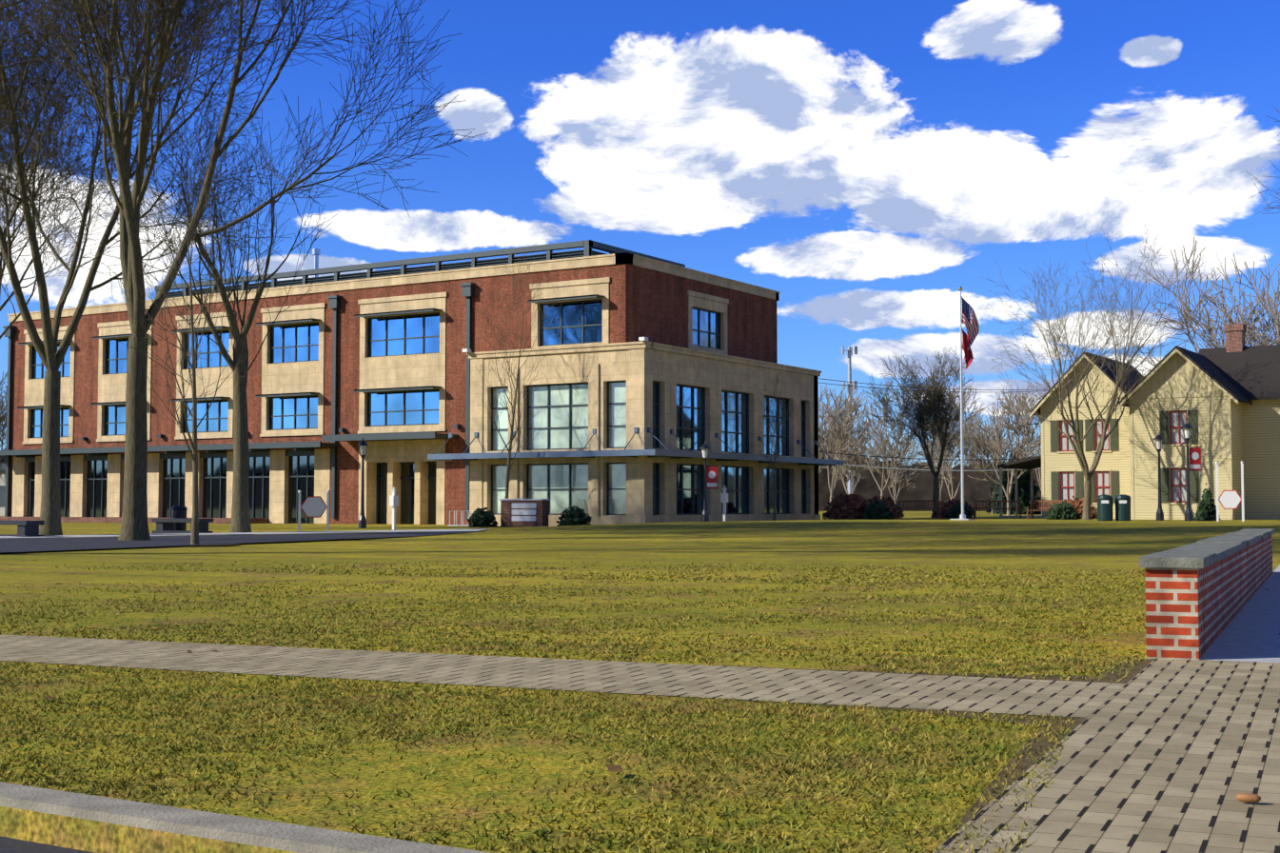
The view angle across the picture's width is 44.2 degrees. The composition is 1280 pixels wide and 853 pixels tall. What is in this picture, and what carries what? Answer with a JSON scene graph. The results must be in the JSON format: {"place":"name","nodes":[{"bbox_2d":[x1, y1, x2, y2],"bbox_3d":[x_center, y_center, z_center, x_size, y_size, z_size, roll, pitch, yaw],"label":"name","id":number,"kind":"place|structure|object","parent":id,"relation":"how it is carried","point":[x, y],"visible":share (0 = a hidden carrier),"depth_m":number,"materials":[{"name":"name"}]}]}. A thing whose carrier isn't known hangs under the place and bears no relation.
{"place":"outdoors","nodes":[
{"label":"outdoors","id":0,"kind":"place"},
{"bbox_2d":[0,835,94,852],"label":"road","id":1,"kind":"structure","parent":0,"point":[10,845],"depth_m":5.21,"materials":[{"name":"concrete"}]},
{"bbox_2d":[0,531,472,552],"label":"road","id":2,"kind":"structure","parent":0,"point":[17,544],"depth_m":43.69,"materials":[{"name":"asphalt"}]},
{"bbox_2d":[0,528,489,537],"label":"sidewalk","id":3,"kind":"structure","parent":0,"point":[47,536],"depth_m":51.86,"materials":[{"name":"concrete"}]},
{"bbox_2d":[9,263,630,524],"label":"brick wall","id":4,"kind":"structure","parent":0,"point":[86,374],"depth_m":86.71,"materials":[{"name":"brick"}]},
{"bbox_2d":[155,239,685,297],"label":"roof railing","id":5,"kind":"object","parent":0,"point":[587,246],"visible":0.27,"depth_m":90.23,"materials":[{"name":"grey metal"}]},
{"bbox_2d":[0,578,1145,621],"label":"grass","id":6,"kind":"structure","parent":0,"point":[1017,614],"depth_m":17.23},
{"bbox_2d":[0,511,1279,852],"bbox_3d":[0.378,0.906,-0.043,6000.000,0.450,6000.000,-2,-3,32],"label":"ground","id":7,"kind":"structure","parent":0,"point":[927,541],"depth_m":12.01,"materials":[{"name":"green plant"}]},
{"bbox_2d":[0,389,7,463],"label":"tree","id":8,"kind":"object","parent":7,"relation":"on","point":[2,409],"visible":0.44,"depth_m":147.81,"materials":[{"name":"brown plant"}]},
{"bbox_2d":[0,520,44,538],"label":"block bench","id":9,"kind":"object","parent":7,"relation":"on","point":[28,528],"visible":0.87,"depth_m":47.38,"materials":[{"name":"concrete"}]},
{"bbox_2d":[0,0,127,219],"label":"tree","id":10,"kind":"object","parent":7,"relation":"on","point":[50,181],"visible":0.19,"depth_m":58.79,"materials":[{"name":"brown plant"}]},
{"bbox_2d":[0,46,132,338],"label":"tree","id":11,"kind":"object","parent":7,"relation":"on","point":[12,236],"visible":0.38,"depth_m":67.77,"materials":[{"name":"brown plant"}]},
{"bbox_2d":[0,0,167,126],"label":"tree","id":12,"kind":"object","parent":7,"relation":"on","point":[3,7],"visible":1,"depth_m":37.11,"materials":[{"name":"brown plant"}]},
{"bbox_2d":[0,516,267,523],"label":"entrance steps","id":13,"kind":"structure","parent":7,"relation":"on","point":[119,520],"depth_m":93.16,"materials":[{"name":"concrete"}]},
{"bbox_2d":[0,0,317,537],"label":"tree","id":14,"kind":"object","parent":7,"relation":"on","point":[51,356],"visible":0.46,"depth_m":50.06,"materials":[{"name":"brown plant"}]},
{"bbox_2d":[170,505,187,530],"bbox_3d":[-16.654,3.362,56.916,0.620,1.000,0.620,-2,-3,32],"label":"trash can","id":15,"kind":"object","parent":7,"relation":"on","point":[178,511],"visible":0.69,"depth_m":56.70,"materials":[{"name":"metal"}]},
{"bbox_2d":[113,118,248,546],"bbox_3d":[-11.287,-2.308,38.894,3.895,10.617,3.455,-2,-3,32],"label":"young tree","id":16,"kind":"object","parent":7,"relation":"on","point":[194,536],"visible":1,"depth_m":39.15,"materials":[{"name":"brown plant"}]},
{"bbox_2d":[151,517,213,533],"bbox_3d":[-16.129,3.515,55.497,2.400,0.550,0.640,-2,-3,32],"label":"block bench","id":17,"kind":"object","parent":7,"relation":"on","point":[165,525],"visible":0.83,"depth_m":55.40,"materials":[{"name":"concrete"}]},
{"bbox_2d":[118,90,337,534],"bbox_3d":[-13.980,-3.658,53.045,7.029,14.711,8.310,1,-3,-22],"label":"stub tree","id":18,"kind":"object","parent":7,"relation":"on","point":[240,521],"visible":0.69,"depth_m":52.81,"materials":[{"name":"brown plant"}]},
{"bbox_2d":[0,0,487,540],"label":"tree","id":19,"kind":"object","parent":7,"relation":"on","point":[135,485],"visible":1,"depth_m":43.79,"materials":[{"name":"brown plant"}]},
{"bbox_2d":[0,781,490,852],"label":"kerb","id":20,"kind":"structure","parent":7,"relation":"on","point":[273,835],"depth_m":4.96,"materials":[{"name":"concrete"}]},
{"bbox_2d":[297,490,330,531],"bbox_3d":[-12.738,3.313,61.533,1.204,1.660,0.114,1,-3,-12],"label":"sign","id":21,"kind":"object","parent":7,"relation":"on","point":[313,506],"depth_m":61.52,"materials":[{"name":"metal"}]},
{"bbox_2d":[7,252,633,524],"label":"building front","id":22,"kind":"structure","parent":7,"relation":"on","point":[404,370],"depth_m":88.47,"materials":[{"name":"stone"}]},
{"bbox_2d":[27,455,435,524],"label":"ground-floor windows","id":23,"kind":"structure","parent":22,"relation":"in","point":[292,492],"depth_m":91.69,"materials":[{"name":"black"}]},
{"bbox_2d":[0,282,475,518],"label":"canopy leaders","id":24,"kind":"object","parent":22,"relation":"attached to","point":[468,290],"visible":0.85,"depth_m":86.97,"materials":[{"name":"grey metal"}]},
{"bbox_2d":[357,437,369,528],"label":"lamp post","id":25,"kind":"object","parent":7,"relation":"on","point":[363,444],"visible":0.98,"depth_m":70.74,"materials":[{"name":"metal"}]},
{"bbox_2d":[389,486,398,529],"bbox_3d":[-10.157,3.405,65.067,0.220,1.825,0.340,-2,-3,32],"label":"sign post","id":26,"kind":"object","parent":7,"relation":"on","point":[393,500],"visible":0.98,"depth_m":65.00,"materials":[{"name":"metal"}]},
{"bbox_2d":[467,507,498,527],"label":"boxwood shrub","id":27,"kind":"object","parent":7,"relation":"on","point":[479,517],"visible":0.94,"depth_m":74.19,"materials":[{"name":"green plant"}]},
{"bbox_2d":[475,240,559,498],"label":"young tree","id":28,"kind":"object","parent":7,"relation":"on","point":[509,449],"visible":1,"depth_m":75.03,"materials":[{"name":"brown plant"}]},
{"bbox_2d":[0,436,1041,504],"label":"distant woods","id":29,"kind":"object","parent":7,"relation":"on","point":[867,487],"visible":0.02,"depth_m":413.64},
{"bbox_2d":[500,500,548,527],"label":"brick monument sign","id":30,"kind":"object","parent":7,"relation":"on","point":[541,515],"visible":0.64,"depth_m":73.68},
{"bbox_2d":[499,498,550,520],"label":"monument sign panels","id":31,"kind":"object","parent":30,"relation":"attached to","point":[523,511],"visible":0.88,"depth_m":73.67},
{"bbox_2d":[466,340,652,526],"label":"building facade","id":32,"kind":"structure","parent":7,"relation":"on","point":[597,367],"depth_m":76.32,"materials":[{"name":"stone"}]},
{"bbox_2d":[427,427,843,465],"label":"canopy","id":33,"kind":"object","parent":32,"relation":"attached to","point":[667,452],"visible":0.92,"depth_m":76.42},
{"bbox_2d":[0,634,1125,717],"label":"paved walk","id":34,"kind":"structure","parent":7,"relation":"on","point":[1039,697],"depth_m":9.27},
{"bbox_2d":[0,590,1147,681],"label":"grass","id":35,"kind":"structure","parent":7,"relation":"on","point":[939,658],"depth_m":12.07,"materials":[{"name":"plant"}]},
{"bbox_2d":[556,504,591,526],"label":"boxwood shrub","id":36,"kind":"object","parent":7,"relation":"on","point":[573,516],"visible":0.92,"depth_m":72.22,"materials":[{"name":"green plant"}]},
{"bbox_2d":[52,559,1145,590],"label":"grass blades","id":37,"kind":"object","parent":7,"relation":"on","point":[931,577],"depth_m":22.58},
{"bbox_2d":[3,559,1279,770],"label":"fallen leaves","id":38,"kind":"object","parent":7,"relation":"on","point":[615,767],"visible":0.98,"depth_m":10.98,"materials":[{"name":"brown plant"}]},
{"bbox_2d":[630,264,777,363],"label":"brick wall","id":39,"kind":"structure","parent":7,"relation":"on","point":[659,307],"depth_m":82.36,"materials":[{"name":"brick"}]},
{"bbox_2d":[699,440,718,521],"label":"lamp post","id":40,"kind":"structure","parent":7,"relation":"on","point":[710,476],"depth_m":73.41,"materials":[{"name":"metal"}]},
{"bbox_2d":[650,341,821,522],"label":"building facade","id":41,"kind":"structure","parent":7,"relation":"on","point":[712,373],"depth_m":81.50,"materials":[{"name":"stone"}]},
{"bbox_2d":[752,368,792,520],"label":"young tree","id":42,"kind":"object","parent":7,"relation":"on","point":[775,452],"visible":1,"depth_m":79.79,"materials":[{"name":"brown plant"}]},
{"bbox_2d":[813,375,818,513],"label":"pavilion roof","id":43,"kind":"structure","parent":7,"relation":"on","point":[817,482],"depth_m":89.70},
{"bbox_2d":[491,380,806,514],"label":"window frames","id":44,"kind":"structure","parent":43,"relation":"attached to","point":[693,429],"depth_m":78.25,"materials":[{"name":"grey metal"}]},
{"bbox_2d":[822,492,869,519],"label":"dormant shrub","id":45,"kind":"object","parent":7,"relation":"on","point":[850,505],"visible":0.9,"depth_m":82.51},
{"bbox_2d":[818,382,874,510],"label":"tree","id":46,"kind":"object","parent":7,"relation":"on","point":[841,436],"visible":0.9,"depth_m":148.51,"materials":[{"name":"brown plant"}]},
{"bbox_2d":[841,345,857,493],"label":"cell tower","id":47,"kind":"structure","parent":7,"relation":"on","point":[850,482],"depth_m":347.35,"materials":[{"name":"grey"}]},
{"bbox_2d":[826,431,887,494],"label":"tree","id":48,"kind":"object","parent":7,"relation":"on","point":[851,461],"visible":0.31,"depth_m":192.78,"materials":[{"name":"brown plant"}]},
{"bbox_2d":[861,499,894,519],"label":"boxwood shrub","id":49,"kind":"object","parent":7,"relation":"on","point":[878,510],"visible":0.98,"depth_m":78.68,"materials":[{"name":"green plant"}]},
{"bbox_2d":[831,376,934,498],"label":"tree","id":50,"kind":"object","parent":7,"relation":"on","point":[899,434],"visible":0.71,"depth_m":182.04,"materials":[{"name":"brown plant"}]},
{"bbox_2d":[865,493,904,518],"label":"dormant shrub","id":51,"kind":"object","parent":7,"relation":"on","point":[891,503],"visible":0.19,"depth_m":84.45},
{"bbox_2d":[863,433,925,505],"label":"tree","id":52,"kind":"object","parent":7,"relation":"on","point":[896,481],"visible":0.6,"depth_m":223.04,"materials":[{"name":"brown plant"}]},
{"bbox_2d":[708,697,1086,841],"bbox_3d":[0.589,1.325,6.456,1.998,0.001,2.998,-1,-3,24],"label":"soil edge","id":53,"kind":"object","parent":7,"relation":"on","point":[965,818],"visible":0.71,"depth_m":6.61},
{"bbox_2d":[862,345,974,517],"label":"tree","id":54,"kind":"object","parent":7,"relation":"on","point":[929,410],"visible":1,"depth_m":94.48,"materials":[{"name":"brown plant"}]},
{"bbox_2d":[895,500,942,518],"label":"bench","id":55,"kind":"object","parent":7,"relation":"on","point":[899,507],"visible":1,"depth_m":82.89,"materials":[{"name":"brown wood"}]},
{"bbox_2d":[698,658,1154,683],"bbox_3d":[1.731,1.477,9.478,3.397,0.001,1.410,0,-3,-4],"label":"soil edge","id":56,"kind":"object","parent":7,"relation":"on","point":[1136,670],"visible":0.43,"depth_m":9.29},
{"bbox_2d":[818,490,1041,511],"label":"shrubs","id":57,"kind":"object","parent":7,"relation":"on","point":[821,506],"depth_m":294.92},
{"bbox_2d":[905,385,991,502],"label":"tree","id":58,"kind":"object","parent":7,"relation":"on","point":[935,445],"visible":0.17,"depth_m":182.05,"materials":[{"name":"brown plant"}]},
{"bbox_2d":[932,497,974,517],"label":"dormant shrub","id":59,"kind":"object","parent":7,"relation":"on","point":[946,506],"visible":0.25,"depth_m":87.91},
{"bbox_2d":[916,415,991,499],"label":"tree","id":60,"kind":"object","parent":7,"relation":"on","point":[947,462],"visible":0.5,"depth_m":166.42,"materials":[{"name":"brown plant"}]},
{"bbox_2d":[945,502,973,518],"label":"boxwood shrub","id":61,"kind":"object","parent":7,"relation":"on","point":[955,512],"visible":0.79,"depth_m":81.96,"materials":[{"name":"green plant"}]},
{"bbox_2d":[949,286,979,519],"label":"flag pole","id":62,"kind":"object","parent":7,"relation":"on","point":[969,321],"visible":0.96,"depth_m":74.86,"materials":[{"name":"silver metal"}]},
{"bbox_2d":[957,415,1031,513],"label":"tree","id":63,"kind":"object","parent":7,"relation":"on","point":[989,462],"visible":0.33,"depth_m":183.22,"materials":[{"name":"brown plant"}]},
{"bbox_2d":[985,462,1007,512],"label":"evergreen","id":64,"kind":"object","parent":7,"relation":"on","point":[996,493],"visible":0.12,"depth_m":223.39,"materials":[{"name":"green plant"}]},
{"bbox_2d":[954,392,1041,515],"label":"tree","id":65,"kind":"object","parent":7,"relation":"on","point":[996,448],"visible":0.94,"depth_m":142.40,"materials":[{"name":"brown plant"}]},
{"bbox_2d":[974,500,1021,518],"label":"bench","id":66,"kind":"object","parent":7,"relation":"on","point":[1018,505],"visible":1,"depth_m":84.01,"materials":[{"name":"brown wood"}]},
{"bbox_2d":[994,452,1041,513],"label":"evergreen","id":67,"kind":"object","parent":7,"relation":"on","point":[1023,488],"visible":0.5,"depth_m":183.32,"materials":[{"name":"green plant"}]},
{"bbox_2d":[998,467,1042,518],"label":"porch posts","id":68,"kind":"object","parent":7,"relation":"on","point":[1016,516],"visible":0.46,"depth_m":85.21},
{"bbox_2d":[996,376,1046,514],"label":"tree","id":69,"kind":"object","parent":7,"relation":"on","point":[1038,423],"visible":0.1,"depth_m":174.07,"materials":[{"name":"brown plant"}]},
{"bbox_2d":[1026,499,1064,518],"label":"bench","id":70,"kind":"object","parent":7,"relation":"on","point":[1042,502],"visible":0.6,"depth_m":81.75,"materials":[{"name":"brown wood"}]},
{"bbox_2d":[1044,500,1080,519],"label":"boxwood shrub","id":71,"kind":"object","parent":7,"relation":"on","point":[1062,510],"visible":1,"depth_m":76.88,"materials":[{"name":"green plant"}]},
{"bbox_2d":[1048,495,1097,518],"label":"dormant shrub","id":72,"kind":"object","parent":7,"relation":"on","point":[1078,505],"visible":0.17,"depth_m":81.84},
{"bbox_2d":[1043,405,1130,518],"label":"house wall","id":73,"kind":"structure","parent":7,"relation":"on","point":[1119,461],"depth_m":82.17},
{"bbox_2d":[997,454,1041,469],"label":"porch roof","id":74,"kind":"structure","parent":73,"relation":"attached to","point":[1032,462],"depth_m":85.69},
{"bbox_2d":[1029,354,1124,518],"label":"house trim","id":75,"kind":"structure","parent":73,"relation":"attached to","point":[1041,404],"depth_m":83.03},
{"bbox_2d":[1061,420,1108,501],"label":"house wing blinds","id":76,"kind":"object","parent":73,"relation":"attached to","point":[1071,475],"depth_m":82.69,"materials":[{"name":"grey"}]},
{"bbox_2d":[1059,418,1110,502],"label":"window frames","id":77,"kind":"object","parent":73,"relation":"attached to","point":[1067,472],"visible":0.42,"depth_m":82.53,"materials":[{"name":"red"}]},
{"bbox_2d":[1050,418,1119,502],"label":"window shutters","id":78,"kind":"object","parent":73,"relation":"attached to","point":[1089,445],"visible":0.67,"depth_m":82.24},
{"bbox_2d":[1096,493,1113,520],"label":"litter bin","id":79,"kind":"object","parent":7,"relation":"on","point":[1104,506],"visible":1,"depth_m":69.75,"materials":[{"name":"teal"}]},
{"bbox_2d":[933,658,1279,852],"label":"paved area","id":80,"kind":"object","parent":7,"relation":"on","point":[1167,756],"visible":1,"depth_m":5.82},
{"bbox_2d":[1114,493,1131,520],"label":"litter bin","id":81,"kind":"object","parent":7,"relation":"on","point":[1122,506],"visible":1,"depth_m":69.72,"materials":[{"name":"teal"}]},
{"bbox_2d":[1153,432,1164,520],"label":"lamp post","id":82,"kind":"object","parent":7,"relation":"on","point":[1158,438],"depth_m":72.19,"materials":[{"name":"metal"}]},
{"bbox_2d":[1132,395,1244,519],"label":"house wall","id":83,"kind":"structure","parent":7,"relation":"on","point":[1212,426],"depth_m":76.93,"materials":[{"name":"wood"}]},
{"bbox_2d":[1118,348,1238,519],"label":"house trim","id":84,"kind":"structure","parent":83,"relation":"attached to","point":[1224,392],"depth_m":76.80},
{"bbox_2d":[1169,410,1187,502],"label":"window frames","id":85,"kind":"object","parent":83,"relation":"attached to","point":[1171,468],"visible":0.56,"depth_m":76.99,"materials":[{"name":"red"}]},
{"bbox_2d":[1171,412,1186,500],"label":"house blinds","id":86,"kind":"object","parent":83,"relation":"attached to","point":[1175,472],"depth_m":76.98,"materials":[{"name":"grey"}]},
{"bbox_2d":[1159,409,1199,502],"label":"window shutters","id":87,"kind":"object","parent":83,"relation":"attached to","point":[1164,434],"visible":0.94,"depth_m":77.00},
{"bbox_2d":[1198,344,1279,399],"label":"house roof","id":88,"kind":"structure","parent":83,"relation":"on","point":[1250,372],"depth_m":79.78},
{"bbox_2d":[1223,323,1246,352],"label":"house chimney","id":89,"kind":"object","parent":88,"relation":"on","point":[1234,337],"visible":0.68,"depth_m":81.59,"materials":[{"name":"brick"}]},
{"bbox_2d":[1181,420,1201,520],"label":"lamp post","id":90,"kind":"object","parent":7,"relation":"on","point":[1193,461],"depth_m":70.00,"materials":[{"name":"metal"}]},
{"bbox_2d":[1193,482,1220,520],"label":"conifer shrub","id":91,"kind":"object","parent":7,"relation":"on","point":[1206,510],"depth_m":70.41,"materials":[{"name":"green plant"}]},
{"bbox_2d":[1144,534,1272,659],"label":"garden wall","id":92,"kind":"structure","parent":7,"relation":"on","point":[1229,587],"depth_m":13.13,"materials":[{"name":"brick"}]},
{"bbox_2d":[1144,567,1199,659],"bbox_3d":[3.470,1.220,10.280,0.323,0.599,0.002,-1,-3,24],"label":"brick pillar","id":93,"kind":"structure","parent":92,"relation":"attached to","point":[1171,611],"depth_m":10.28,"materials":[{"name":"brick"}]},
{"bbox_2d":[1138,528,1275,568],"bbox_3d":[6.301,1.211,16.741,2.375,0.066,14.107,-2,-3,32],"label":"wall cap","id":94,"kind":"object","parent":92,"relation":"on","point":[1204,553],"visible":1,"depth_m":12.13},
{"bbox_2d":[1137,236,1279,374],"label":"tree","id":95,"kind":"object","parent":7,"relation":"on","point":[1258,313],"visible":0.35,"depth_m":109.65,"materials":[{"name":"brown plant"}]},
{"bbox_2d":[1172,254,1279,353],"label":"tree","id":96,"kind":"object","parent":7,"relation":"on","point":[1275,313],"visible":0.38,"depth_m":103.75,"materials":[{"name":"brown plant"}]},
{"bbox_2d":[1200,564,1279,662],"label":"concrete apron","id":97,"kind":"object","parent":7,"relation":"on","point":[1250,632],"visible":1,"depth_m":12.34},
{"bbox_2d":[1242,398,1279,519],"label":"house siding","id":98,"kind":"object","parent":7,"relation":"on","point":[1261,428],"depth_m":77.68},
{"bbox_2d":[0,0,1279,468],"label":"sky","id":99,"kind":"structure","parent":0,"point":[863,164],"materials":[{"name":"blue"}]},
{"bbox_2d":[614,252,779,354],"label":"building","id":100,"kind":"structure","parent":0,"point":[706,302],"depth_m":84.44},
{"bbox_2d":[817,377,1048,459],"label":"utility wires","id":101,"kind":"object","parent":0,"point":[925,390],"visible":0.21,"depth_m":116.09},
{"bbox_2d":[1043,357,1123,403],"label":"wing gable","id":102,"kind":"structure","parent":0,"point":[1104,395],"depth_m":82.37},
{"bbox_2d":[1029,351,1143,415],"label":"roof","id":103,"kind":"structure","parent":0,"point":[1109,374],"depth_m":83.42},
{"bbox_2d":[978,220,1226,519],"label":"tree","id":104,"kind":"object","parent":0,"point":[1079,451],"depth_m":74.95,"materials":[{"name":"brown plant"}]},
{"bbox_2d":[1134,352,1221,393],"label":"gable","id":105,"kind":"structure","parent":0,"point":[1179,373],"depth_m":77.08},
{"bbox_2d":[1118,345,1252,407],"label":"roof","id":106,"kind":"structure","parent":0,"point":[1205,364],"depth_m":77.21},
{"bbox_2d":[1215,460,1244,521],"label":"sign","id":107,"kind":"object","parent":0,"point":[1230,499],"depth_m":68.40,"materials":[{"name":"metal"}]},
{"bbox_2d":[1235,792,1260,802],"bbox_3d":[2.038,1.244,5.279,0.080,0.030,0.030,-1,-3,24],"label":"seed pod","id":108,"kind":"object","parent":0,"point":[1247,797],"visible":0.98,"depth_m":5.27,"materials":[{"name":"brown"}]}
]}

